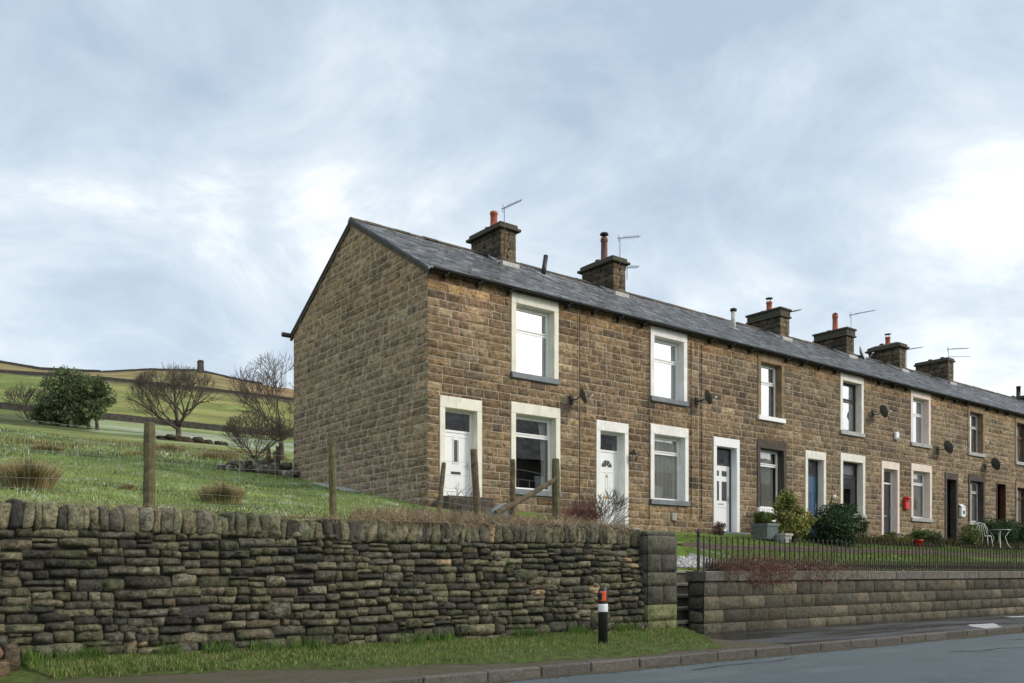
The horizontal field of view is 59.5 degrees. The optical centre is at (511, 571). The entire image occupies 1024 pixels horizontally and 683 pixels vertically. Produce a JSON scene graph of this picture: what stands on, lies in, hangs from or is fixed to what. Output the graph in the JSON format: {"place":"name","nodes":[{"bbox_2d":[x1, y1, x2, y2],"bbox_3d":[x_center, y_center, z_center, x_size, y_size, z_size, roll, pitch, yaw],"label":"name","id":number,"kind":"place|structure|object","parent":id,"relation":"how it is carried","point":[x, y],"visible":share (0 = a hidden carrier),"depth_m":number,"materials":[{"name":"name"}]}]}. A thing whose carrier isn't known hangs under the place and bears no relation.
{"place":"outdoors","nodes":[
{"label":"outdoors","id":0,"kind":"place"},
{"bbox_2d":[0,427,293,467],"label":"pasture grass","id":1,"kind":"structure","parent":0,"point":[115,452],"depth_m":38.33,"materials":[{"name":"green plant"}]},
{"bbox_2d":[2,433,293,460],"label":"rough grass","id":2,"kind":"structure","parent":0,"point":[63,443],"depth_m":46.24,"materials":[{"name":"green plant"}]},
{"bbox_2d":[343,500,607,525],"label":"dead grass","id":3,"kind":"structure","parent":0,"point":[391,509],"depth_m":16.29,"materials":[{"name":"brown plant"}]},
{"bbox_2d":[0,363,1023,581],"bbox_3d":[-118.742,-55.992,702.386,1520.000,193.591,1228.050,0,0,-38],"label":"hillside","id":4,"kind":"structure","parent":0,"point":[209,413],"depth_m":84.65,"materials":[{"name":"green plant"}]},
{"bbox_2d":[1,380,46,421],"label":"bare tree","id":5,"kind":"object","parent":4,"relation":"on","point":[28,396],"visible":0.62,"depth_m":137.38,"materials":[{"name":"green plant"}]},
{"bbox_2d":[0,453,71,489],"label":"rush clump","id":6,"kind":"object","parent":4,"relation":"on","point":[34,474],"visible":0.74,"depth_m":15.32,"materials":[{"name":"beige plant"}]},
{"bbox_2d":[29,443,68,452],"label":"rush clump","id":7,"kind":"object","parent":4,"relation":"on","point":[49,447],"visible":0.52,"depth_m":28.05,"materials":[{"name":"beige plant"}]},
{"bbox_2d":[0,360,100,371],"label":"field wall","id":8,"kind":"structure","parent":4,"relation":"on","point":[33,367],"depth_m":597.67,"materials":[{"name":"grey stone"}]},
{"bbox_2d":[27,365,116,429],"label":"evergreen tree","id":9,"kind":"object","parent":4,"relation":"on","point":[74,390],"visible":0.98,"depth_m":130.37,"materials":[{"name":"green plant"}]},
{"bbox_2d":[0,402,175,425],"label":"field wall","id":10,"kind":"structure","parent":4,"relation":"on","point":[123,417],"depth_m":186.71,"materials":[{"name":"grey stone"}]},
{"bbox_2d":[117,483,139,490],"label":"rush clump","id":11,"kind":"object","parent":4,"relation":"on","point":[133,487],"visible":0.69,"depth_m":16.72,"materials":[{"name":"brown plant"}]},
{"bbox_2d":[122,450,161,457],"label":"rush clump","id":12,"kind":"object","parent":4,"relation":"on","point":[134,453],"visible":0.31,"depth_m":30.54,"materials":[{"name":"beige plant"}]},
{"bbox_2d":[0,370,293,400],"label":"field wall","id":13,"kind":"structure","parent":4,"relation":"on","point":[48,374],"depth_m":382.45,"materials":[{"name":"grey stone"}]},
{"bbox_2d":[156,444,187,452],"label":"rush clump","id":14,"kind":"object","parent":4,"relation":"on","point":[171,447],"visible":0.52,"depth_m":42.42,"materials":[{"name":"beige plant"}]},
{"bbox_2d":[122,363,227,435],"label":"bare tree","id":15,"kind":"object","parent":4,"relation":"on","point":[142,382],"visible":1,"depth_m":109.94,"materials":[{"name":"brown plant"}]},
{"bbox_2d":[99,368,259,383],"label":"field wall","id":16,"kind":"structure","parent":4,"relation":"on","point":[208,372],"depth_m":597.27,"materials":[{"name":"grey stone"}]},
{"bbox_2d":[156,434,228,444],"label":"row of loose stones","id":17,"kind":"object","parent":4,"relation":"on","point":[171,437],"visible":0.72,"depth_m":110.13,"materials":[{"name":"stone"}]},
{"bbox_2d":[197,360,203,372],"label":"hill tower","id":18,"kind":"structure","parent":4,"relation":"on","point":[200,365],"depth_m":583.71,"materials":[{"name":"grey stone"}]},
{"bbox_2d":[190,452,243,460],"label":"rush clump","id":19,"kind":"object","parent":4,"relation":"on","point":[218,456],"visible":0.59,"depth_m":35.67,"materials":[{"name":"beige plant"}]},
{"bbox_2d":[193,479,249,504],"bbox_3d":[-5.388,-1.513,16.674,1.327,0.515,0.986,0,0,-38],"label":"rush clump","id":20,"kind":"object","parent":4,"relation":"on","point":[230,493],"visible":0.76,"depth_m":16.43,"materials":[{"name":"brown plant"}]},
{"bbox_2d":[198,449,244,456],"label":"rush clump","id":21,"kind":"object","parent":4,"relation":"on","point":[226,452],"visible":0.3,"depth_m":42.55,"materials":[{"name":"beige plant"}]},
{"bbox_2d":[181,421,293,437],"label":"field wall","id":22,"kind":"structure","parent":4,"relation":"on","point":[203,426],"depth_m":190.61,"materials":[{"name":"grey stone"}]},
{"bbox_2d":[0,447,487,521],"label":"pasture grass","id":23,"kind":"structure","parent":4,"relation":"on","point":[95,484],"depth_m":19.59,"materials":[{"name":"green plant"}]},
{"bbox_2d":[219,410,293,459],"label":"bare shrub","id":24,"kind":"object","parent":4,"relation":"on","point":[277,429],"visible":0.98,"depth_m":40.46,"materials":[{"name":"brown plant"}]},
{"bbox_2d":[216,446,297,476],"bbox_3d":[-7.614,-3.265,27.072,2.632,1.018,1.023,0,0,11],"label":"rubble heap","id":25,"kind":"object","parent":4,"relation":"on","point":[270,465],"visible":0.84,"depth_m":26.74,"materials":[{"name":"stone"}]},
{"bbox_2d":[225,352,293,460],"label":"bare tree","id":26,"kind":"object","parent":4,"relation":"on","point":[271,380],"visible":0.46,"depth_m":43.74,"materials":[{"name":"brown plant"}]},
{"bbox_2d":[0,416,559,521],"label":"wire fence","id":27,"kind":"object","parent":4,"relation":"on","point":[149,452],"visible":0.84,"depth_m":15.19,"materials":[{"name":"brown wood"}]},
{"bbox_2d":[313,482,360,491],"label":"concrete slab","id":28,"kind":"structure","parent":4,"relation":"on","point":[340,488],"depth_m":23.96,"materials":[{"name":"grey concrete"}]},
{"bbox_2d":[281,211,585,518],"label":"terraced house","id":29,"kind":"structure","parent":4,"relation":"on","point":[422,351],"depth_m":23.21,"materials":[{"name":"stone"}]},
{"bbox_2d":[445,432,468,495],"bbox_3d":[-1.383,-2.633,22.061,0.834,1.567,0.104,0,0,-38],"label":"door","id":30,"kind":"structure","parent":29,"relation":"in","point":[456,445],"depth_m":22.08,"materials":[{"name":"white plastic"}]},
{"bbox_2d":[502,198,522,253],"bbox_3d":[-0.005,-10.188,26.422,0.635,1.676,0.433,0,0,-8],"label":"tv aerial","id":31,"kind":"object","parent":29,"relation":"attached to","point":[504,220],"visible":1,"depth_m":26.38,"materials":[{"name":"metal"}]},
{"bbox_2d":[510,291,559,385],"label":"window","id":32,"kind":"structure","parent":29,"relation":"in","point":[534,320],"depth_m":23.65,"materials":[{"name":"white glass"}]},
{"bbox_2d":[511,401,561,497],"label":"window","id":33,"kind":"structure","parent":29,"relation":"in","point":[535,429],"depth_m":23.93,"materials":[{"name":"white plastic"}]},
{"bbox_2d":[569,388,592,403],"bbox_3d":[1.855,-4.702,23.990,0.574,0.417,0.366,0,0,44],"label":"satellite dish","id":34,"kind":"object","parent":29,"relation":"attached to","point":[582,396],"visible":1,"depth_m":23.88,"materials":[{"name":"metal"}]},
{"bbox_2d":[447,486,472,513],"bbox_3d":[-0.928,-1.187,17.409,0.646,1.085,0.671,0,0,-38],"label":"bare shrub","id":35,"kind":"object","parent":4,"relation":"on","point":[452,501],"visible":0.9,"depth_m":17.39,"materials":[{"name":"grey plant"}]},
{"bbox_2d":[488,503,509,518],"bbox_3d":[-0.280,-1.170,17.674,0.536,0.400,0.125,0,0,-31],"label":"leaning slab","id":36,"kind":"object","parent":4,"relation":"on","point":[501,505],"depth_m":17.69,"materials":[{"name":"grey stone"}]},
{"bbox_2d":[560,491,615,523],"bbox_3d":[1.661,-1.353,20.298,1.515,0.914,1.486,0,0,9],"label":"red stemmed shrub","id":37,"kind":"object","parent":4,"relation":"on","point":[583,510],"visible":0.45,"depth_m":20.09,"materials":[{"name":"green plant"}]},
{"bbox_2d":[572,486,633,523],"bbox_3d":[2.013,-1.289,20.627,1.535,1.392,1.502,0,0,-38],"label":"bare shrub","id":38,"kind":"object","parent":4,"relation":"on","point":[614,501],"visible":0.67,"depth_m":20.52,"materials":[{"name":"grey plant"}]},
{"bbox_2d":[516,232,705,532],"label":"terraced house","id":39,"kind":"structure","parent":4,"relation":"on","point":[639,371],"depth_m":25.93,"materials":[{"name":"stone"}]},
{"bbox_2d":[535,255,549,276],"bbox_3d":[0.952,-9.328,27.339,0.400,0.745,0.350,0,0,-38],"label":"flue pipe","id":40,"kind":"object","parent":39,"relation":"attached to","point":[544,264],"visible":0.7,"depth_m":27.34,"materials":[{"name":"metal"}]},
{"bbox_2d":[600,452,616,524],"bbox_3d":[2.669,-2.323,25.239,0.834,2.087,0.104,0,0,-38],"label":"door","id":41,"kind":"structure","parent":39,"relation":"in","point":[608,461],"depth_m":25.29,"materials":[{"name":"white plastic"}]},
{"bbox_2d":[650,325,688,406],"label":"window","id":42,"kind":"structure","parent":39,"relation":"in","point":[668,348],"depth_m":26.85,"materials":[{"name":"white glass"}]},
{"bbox_2d":[650,424,689,506],"bbox_3d":[4.576,-3.140,26.632,1.690,2.340,0.436,0,0,-38],"label":"window","id":43,"kind":"structure","parent":39,"relation":"in","point":[669,446],"depth_m":26.86,"materials":[{"name":"white plastic"}]},
{"bbox_2d":[695,390,716,404],"bbox_3d":[5.882,-5.274,27.145,0.578,0.437,0.381,0,0,45],"label":"satellite dish","id":44,"kind":"object","parent":39,"relation":"attached to","point":[708,397],"visible":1,"depth_m":27.01,"materials":[{"name":"metal"}]},
{"bbox_2d":[675,570,692,629],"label":"garden steps","id":45,"kind":"structure","parent":4,"relation":"on","point":[682,602],"depth_m":19.31,"materials":[{"name":"grey stone"}]},
{"bbox_2d":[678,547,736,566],"bbox_3d":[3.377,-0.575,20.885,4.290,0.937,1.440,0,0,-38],"label":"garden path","id":46,"kind":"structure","parent":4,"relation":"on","point":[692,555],"depth_m":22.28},
{"bbox_2d":[625,291,799,534],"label":"terraced house","id":47,"kind":"structure","parent":4,"relation":"on","point":[745,444],"depth_m":28.75,"materials":[{"name":"stone"}]},
{"bbox_2d":[717,465,728,530],"bbox_3d":[6.600,-2.319,28.321,0.864,2.097,0.104,0,0,-38],"label":"door","id":48,"kind":"structure","parent":47,"relation":"in","point":[722,471],"depth_m":28.40,"materials":[{"name":"white plastic"}]},
{"bbox_2d":[727,308,738,329],"bbox_3d":[7.965,-9.054,32.139,0.400,0.830,0.350,0,0,-38],"label":"flue pipe","id":49,"kind":"object","parent":47,"relation":"attached to","point":[733,317],"visible":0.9,"depth_m":32.09,"materials":[{"name":"metal"}]},
{"bbox_2d":[757,352,785,423],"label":"window","id":50,"kind":"structure","parent":47,"relation":"in","point":[770,369],"depth_m":29.92,"materials":[{"name":"white glass"}]},
{"bbox_2d":[756,439,786,512],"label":"window","id":51,"kind":"structure","parent":47,"relation":"in","point":[771,455],"depth_m":30.00,"materials":[{"name":"white plastic"}]},
{"bbox_2d":[712,521,725,535],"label":"garden plant","id":52,"kind":"object","parent":4,"relation":"on","point":[718,527],"visible":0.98,"depth_m":26.65,"materials":[{"name":"red plant"}]},
{"bbox_2d":[751,510,779,539],"bbox_3d":[7.655,-1.441,27.121,0.928,0.901,0.821,0,0,-38],"label":"planter","id":53,"kind":"object","parent":4,"relation":"on","point":[766,527],"visible":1,"depth_m":26.93,"materials":[{"name":"grey stone"}]},
{"bbox_2d":[758,507,782,532],"bbox_3d":[8.505,-1.620,28.744,1.300,0.900,0.500,0,0,-38],"label":"garden bench","id":54,"kind":"object","parent":4,"relation":"on","point":[764,508],"visible":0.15,"depth_m":28.72,"materials":[{"name":"white plastic"}]},
{"bbox_2d":[776,533,792,542],"bbox_3d":[8.201,-1.020,27.009,0.390,0.284,0.375,0,0,-38],"label":"planter","id":55,"kind":"object","parent":4,"relation":"on","point":[783,536],"visible":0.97,"depth_m":26.89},
{"bbox_2d":[709,297,877,536],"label":"terraced house","id":56,"kind":"structure","parent":4,"relation":"on","point":[831,426],"depth_m":31.98,"materials":[{"name":"stone"}]},
{"bbox_2d":[808,476,815,533],"bbox_3d":[10.408,-2.313,31.308,0.824,2.087,0.104,0,0,-38],"label":"door","id":57,"kind":"structure","parent":56,"relation":"in","point":[811,479],"depth_m":31.42,"materials":[{"name":"blue paint"}]},
{"bbox_2d":[839,372,864,437],"bbox_3d":[12.281,-6.050,32.623,1.570,2.220,0.355,0,0,-38],"label":"window","id":58,"kind":"structure","parent":56,"relation":"in","point":[851,386],"depth_m":32.88,"materials":[{"name":"white metal"}]},
{"bbox_2d":[840,452,866,518],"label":"window","id":59,"kind":"structure","parent":56,"relation":"in","point":[852,466],"depth_m":33.02,"materials":[{"name":"white metal"}]},
{"bbox_2d":[771,487,817,542],"bbox_3d":[8.635,-1.698,27.538,1.394,1.814,1.193,0,0,-5],"label":"golden shrub","id":60,"kind":"object","parent":4,"relation":"on","point":[790,519],"visible":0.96,"depth_m":27.28,"materials":[{"name":"yellow plant"}]},
{"bbox_2d":[803,500,869,546],"bbox_3d":[10.267,-1.457,28.699,2.552,1.780,1.887,0,0,-38],"label":"evergreen bush","id":61,"kind":"object","parent":4,"relation":"on","point":[838,522],"visible":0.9,"depth_m":28.27,"materials":[{"name":"green plant"}]},
{"bbox_2d":[675,534,1023,570],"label":"lawn grass","id":62,"kind":"structure","parent":4,"relation":"on","point":[712,539],"depth_m":26.55,"materials":[{"name":"green plant"}]},
{"bbox_2d":[677,542,1023,557],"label":"soil border","id":63,"kind":"object","parent":4,"relation":"on","point":[692,544],"visible":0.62,"depth_m":26.14,"materials":[{"name":"brown soil"}]},
{"bbox_2d":[789,312,942,538],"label":"terraced house","id":64,"kind":"structure","parent":4,"relation":"on","point":[904,465],"depth_m":35.00,"materials":[{"name":"stone"}]},
{"bbox_2d":[872,405,891,417],"bbox_3d":[13.736,-5.956,33.295,0.597,0.476,0.409,0,0,44],"label":"satellite dish","id":65,"kind":"object","parent":64,"relation":"attached to","point":[884,411],"visible":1,"depth_m":33.16,"materials":[{"name":"metal"}]},
{"bbox_2d":[884,484,890,533],"bbox_3d":[14.278,-2.318,34.371,0.874,2.097,0.059,0,0,-38],"label":"door","id":66,"kind":"structure","parent":64,"relation":"in","point":[887,488],"depth_m":34.48,"materials":[{"name":"paint"}]},
{"bbox_2d":[903,497,910,509],"bbox_3d":[15.318,-2.675,34.786,0.320,0.490,0.320,0,0,-38],"label":"postbox","id":67,"kind":"object","parent":64,"relation":"attached to","point":[906,503],"visible":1,"depth_m":34.69,"materials":[{"name":"red metal"}]},
{"bbox_2d":[910,389,931,448],"bbox_3d":[16.160,-6.055,35.665,1.590,2.210,0.355,0,0,-38],"label":"window","id":68,"kind":"structure","parent":64,"relation":"in","point":[920,402],"depth_m":35.93,"materials":[{"name":"white plastic"}]},
{"bbox_2d":[910,463,932,522],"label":"window","id":69,"kind":"structure","parent":64,"relation":"in","point":[921,475],"depth_m":36.03,"materials":[{"name":"white plastic"}]},
{"bbox_2d":[873,531,916,543],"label":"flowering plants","id":70,"kind":"object","parent":4,"relation":"on","point":[907,538],"visible":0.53,"depth_m":31.46,"materials":[{"name":"green plant"}]},
{"bbox_2d":[797,531,1023,549],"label":"border plants","id":71,"kind":"object","parent":4,"relation":"on","point":[952,542],"visible":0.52,"depth_m":34.46,"materials":[{"name":"green plant"}]},
{"bbox_2d":[909,527,928,546],"bbox_3d":[14.588,-1.256,32.116,0.622,0.712,0.696,0,0,-38],"label":"flower pot","id":72,"kind":"object","parent":4,"relation":"on","point":[919,534],"visible":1,"depth_m":32.03,"materials":[{"name":"red plastic"}]},
{"bbox_2d":[855,333,997,541],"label":"terraced house","id":73,"kind":"structure","parent":4,"relation":"on","point":[963,423],"depth_m":38.04,"materials":[{"name":"stone"}]},
{"bbox_2d":[937,440,955,453],"bbox_3d":[17.603,-5.049,36.315,0.627,0.536,0.450,0,0,43],"label":"satellite dish","id":74,"kind":"object","parent":73,"relation":"attached to","point":[948,447],"visible":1,"depth_m":36.16,"materials":[{"name":"metal"}]},
{"bbox_2d":[959,504,965,516],"bbox_3d":[18.899,-2.575,37.594,0.420,0.550,0.140,0,0,-38],"label":"postbox","id":75,"kind":"object","parent":73,"relation":"attached to","point":[962,510],"visible":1,"depth_m":37.50,"materials":[{"name":"white plastic"}]},
{"bbox_2d":[948,474,984,525],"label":"window","id":76,"kind":"structure","parent":73,"relation":"in","point":[976,483],"depth_m":38.91,"materials":[{"name":"plastic"}]},
{"bbox_2d":[967,405,985,457],"bbox_3d":[19.886,-6.035,38.587,1.560,2.150,0.355,0,0,-38],"label":"window","id":77,"kind":"structure","parent":73,"relation":"in","point":[976,415],"depth_m":38.88,"materials":[{"name":"plastic"}]},
{"bbox_2d":[984,458,1002,469],"bbox_3d":[20.908,-4.679,38.907,0.627,0.536,0.450,0,0,43],"label":"satellite dish","id":78,"kind":"object","parent":73,"relation":"attached to","point":[995,464],"visible":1,"depth_m":38.77,"materials":[{"name":"metal"}]},
{"bbox_2d":[915,528,944,544],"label":"garden plant","id":79,"kind":"object","parent":4,"relation":"on","point":[935,537],"visible":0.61,"depth_m":33.07,"materials":[{"name":"green plant"}]},
{"bbox_2d":[911,357,1023,542],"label":"terraced house","id":80,"kind":"structure","parent":4,"relation":"on","point":[1007,451],"depth_m":40.73,"materials":[{"name":"stone"}]},
{"bbox_2d":[948,348,969,382],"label":"tv aerial","id":81,"kind":"object","parent":80,"relation":"attached to","point":[954,356],"visible":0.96,"depth_m":42.87,"materials":[{"name":"metal"}]},
{"bbox_2d":[998,481,1023,526],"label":"window","id":82,"kind":"structure","parent":80,"relation":"in","point":[1019,486],"depth_m":41.72,"materials":[{"name":"brown wood"}]},
{"bbox_2d":[1015,416,1023,465],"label":"window","id":83,"kind":"structure","parent":80,"relation":"in","point":[1019,421],"depth_m":41.57,"materials":[{"name":"white wood"}]},
{"bbox_2d":[957,523,982,545],"bbox_3d":[17.898,-1.376,34.925,1.103,1.155,0.846,0,0,-38],"label":"garden plant","id":84,"kind":"object","parent":4,"relation":"on","point":[971,534],"visible":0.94,"depth_m":34.79,"materials":[{"name":"green plant"}]},
{"bbox_2d":[976,523,992,545],"bbox_3d":[18.832,-1.463,35.737,0.611,0.995,0.458,0,0,-38],"label":"garden chair","id":85,"kind":"object","parent":4,"relation":"on","point":[984,532],"visible":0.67,"depth_m":35.59,"materials":[{"name":"white paint"}]},
{"bbox_2d":[947,386,1023,486],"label":"terraced house","id":86,"kind":"structure","parent":4,"relation":"on","point":[1018,397],"depth_m":49.21,"materials":[{"name":"stone"}]},
{"bbox_2d":[962,383,1023,410],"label":"terraced house","id":87,"kind":"structure","parent":4,"relation":"on","point":[1006,400],"depth_m":45.77,"materials":[{"name":"stone"}]},
{"bbox_2d":[974,517,1023,542],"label":"clipped hedge","id":88,"kind":"object","parent":4,"relation":"on","point":[1015,534],"visible":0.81,"depth_m":37.74,"materials":[{"name":"green plant"}]},
{"bbox_2d":[988,529,1010,547],"bbox_3d":[19.782,-1.336,36.355,0.860,0.755,0.860,0,0,-38],"label":"garden table","id":89,"kind":"object","parent":4,"relation":"on","point":[1000,530],"visible":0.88,"depth_m":36.24,"materials":[{"name":"plastic"}]},
{"bbox_2d":[0,0,1023,395],"label":"sky","id":90,"kind":"structure","parent":0,"point":[179,179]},
{"bbox_2d":[677,556,711,567],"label":"path gravel","id":91,"kind":"structure","parent":0,"point":[682,560],"depth_m":21.42,"materials":[{"name":"grey gravel"}]},
{"bbox_2d":[499,632,1023,682],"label":"road","id":92,"kind":"structure","parent":0,"point":[941,661],"depth_m":12.63,"materials":[{"name":"grey asphalt"}]},
{"bbox_2d":[97,615,1009,682],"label":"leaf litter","id":93,"kind":"object","parent":92,"relation":"on","point":[619,658],"visible":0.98,"depth_m":12.82,"materials":[{"name":"brown plant"}]},
{"bbox_2d":[478,631,1023,682],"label":"gutter dirt","id":94,"kind":"structure","parent":92,"relation":"on","point":[617,670],"depth_m":13.87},
{"bbox_2d":[698,613,1023,644],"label":"pavement","id":95,"kind":"structure","parent":0,"point":[798,635],"depth_m":19.14,"materials":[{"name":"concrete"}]},
{"bbox_2d":[0,642,19,676],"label":"stone blocks","id":96,"kind":"structure","parent":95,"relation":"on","point":[10,656],"depth_m":10.39,"materials":[{"name":"brown stone"}]},
{"bbox_2d":[0,626,725,682],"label":"verge","id":97,"kind":"structure","parent":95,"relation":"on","point":[24,674],"depth_m":12.23,"materials":[{"name":"green plant"}]},
{"bbox_2d":[1,621,638,665],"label":"wall foot grass","id":98,"kind":"structure","parent":97,"relation":"on","point":[215,648],"depth_m":12.46,"materials":[{"name":"green plant"}]},
{"bbox_2d":[0,498,647,665],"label":"dry stone wall","id":99,"kind":"structure","parent":97,"relation":"on","point":[114,581],"depth_m":12.81,"materials":[{"name":"grey stone"}]},
{"bbox_2d":[0,487,645,534],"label":"dry grass","id":100,"kind":"structure","parent":99,"relation":"on","point":[471,521],"depth_m":14.77,"materials":[{"name":"brown plant"}]},
{"bbox_2d":[598,586,607,643],"bbox_3d":[1.481,0.789,14.626,0.182,1.122,0.172,0,0,-38],"label":"marker post","id":101,"kind":"object","parent":97,"relation":"on","point":[602,614],"visible":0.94,"depth_m":14.57,"materials":[{"name":"black plastic"}]},
{"bbox_2d":[637,531,676,629],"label":"gate pier","id":102,"kind":"structure","parent":97,"relation":"on","point":[658,556],"depth_m":17.45,"materials":[{"name":"grey stone"}]},
{"bbox_2d":[39,639,785,682],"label":"grit strip","id":103,"kind":"object","parent":95,"relation":"on","point":[295,676],"visible":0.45,"depth_m":10.99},
{"bbox_2d":[685,571,1023,632],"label":"retaining wall","id":104,"kind":"structure","parent":95,"relation":"on","point":[739,605],"depth_m":21.32,"materials":[{"name":"grey stone"}]},
{"bbox_2d":[696,528,834,623],"bbox_3d":[5.650,0.147,20.039,5.009,2.105,0.448,0,0,-38],"label":"iron railing","id":105,"kind":"object","parent":104,"relation":"on","point":[706,564],"visible":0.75,"depth_m":19.57,"materials":[{"name":"black metal"}]},
{"bbox_2d":[696,546,917,591],"bbox_3d":[7.725,-0.086,21.523,9.841,1.151,1.580,0,0,-38],"label":"trailing plant","id":106,"kind":"object","parent":104,"relation":"on","point":[758,568],"visible":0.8,"depth_m":19.64,"materials":[{"name":"brown plant"}]},
{"bbox_2d":[836,540,935,570],"bbox_3d":[9.528,-0.400,23.095,4.898,0.760,0.424,0,0,-38],"label":"iron railing","id":107,"kind":"object","parent":104,"relation":"on","point":[894,566],"visible":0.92,"depth_m":23.02,"materials":[{"name":"black metal"}]},
{"bbox_2d":[936,544,1014,570],"bbox_3d":[13.383,-0.400,26.119,4.898,0.760,0.424,0,0,-38],"label":"iron railing","id":108,"kind":"object","parent":104,"relation":"on","point":[972,565],"visible":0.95,"depth_m":25.89,"materials":[{"name":"black metal"}]},
{"bbox_2d":[1015,547,1023,570],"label":"iron railing","id":109,"kind":"object","parent":104,"relation":"on","point":[1019,567],"visible":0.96,"depth_m":27.64,"materials":[{"name":"black metal"}]},
{"bbox_2d":[969,623,1001,627],"bbox_3d":[10.944,1.246,20.716,0.692,0.001,2.519,0,0,22],"label":"pavement paint mark","id":110,"kind":"object","parent":95,"relation":"on","point":[991,625],"visible":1,"depth_m":20.87,"materials":[{"name":"white paint"}]},
{"label":"ground","id":111,"kind":"structure","parent":0,"visible":0},
{"bbox_2d":[339,625,1023,682],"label":"kerb","id":112,"kind":"structure","parent":111,"relation":"on","point":[533,671],"depth_m":13.07,"materials":[{"name":"concrete"}]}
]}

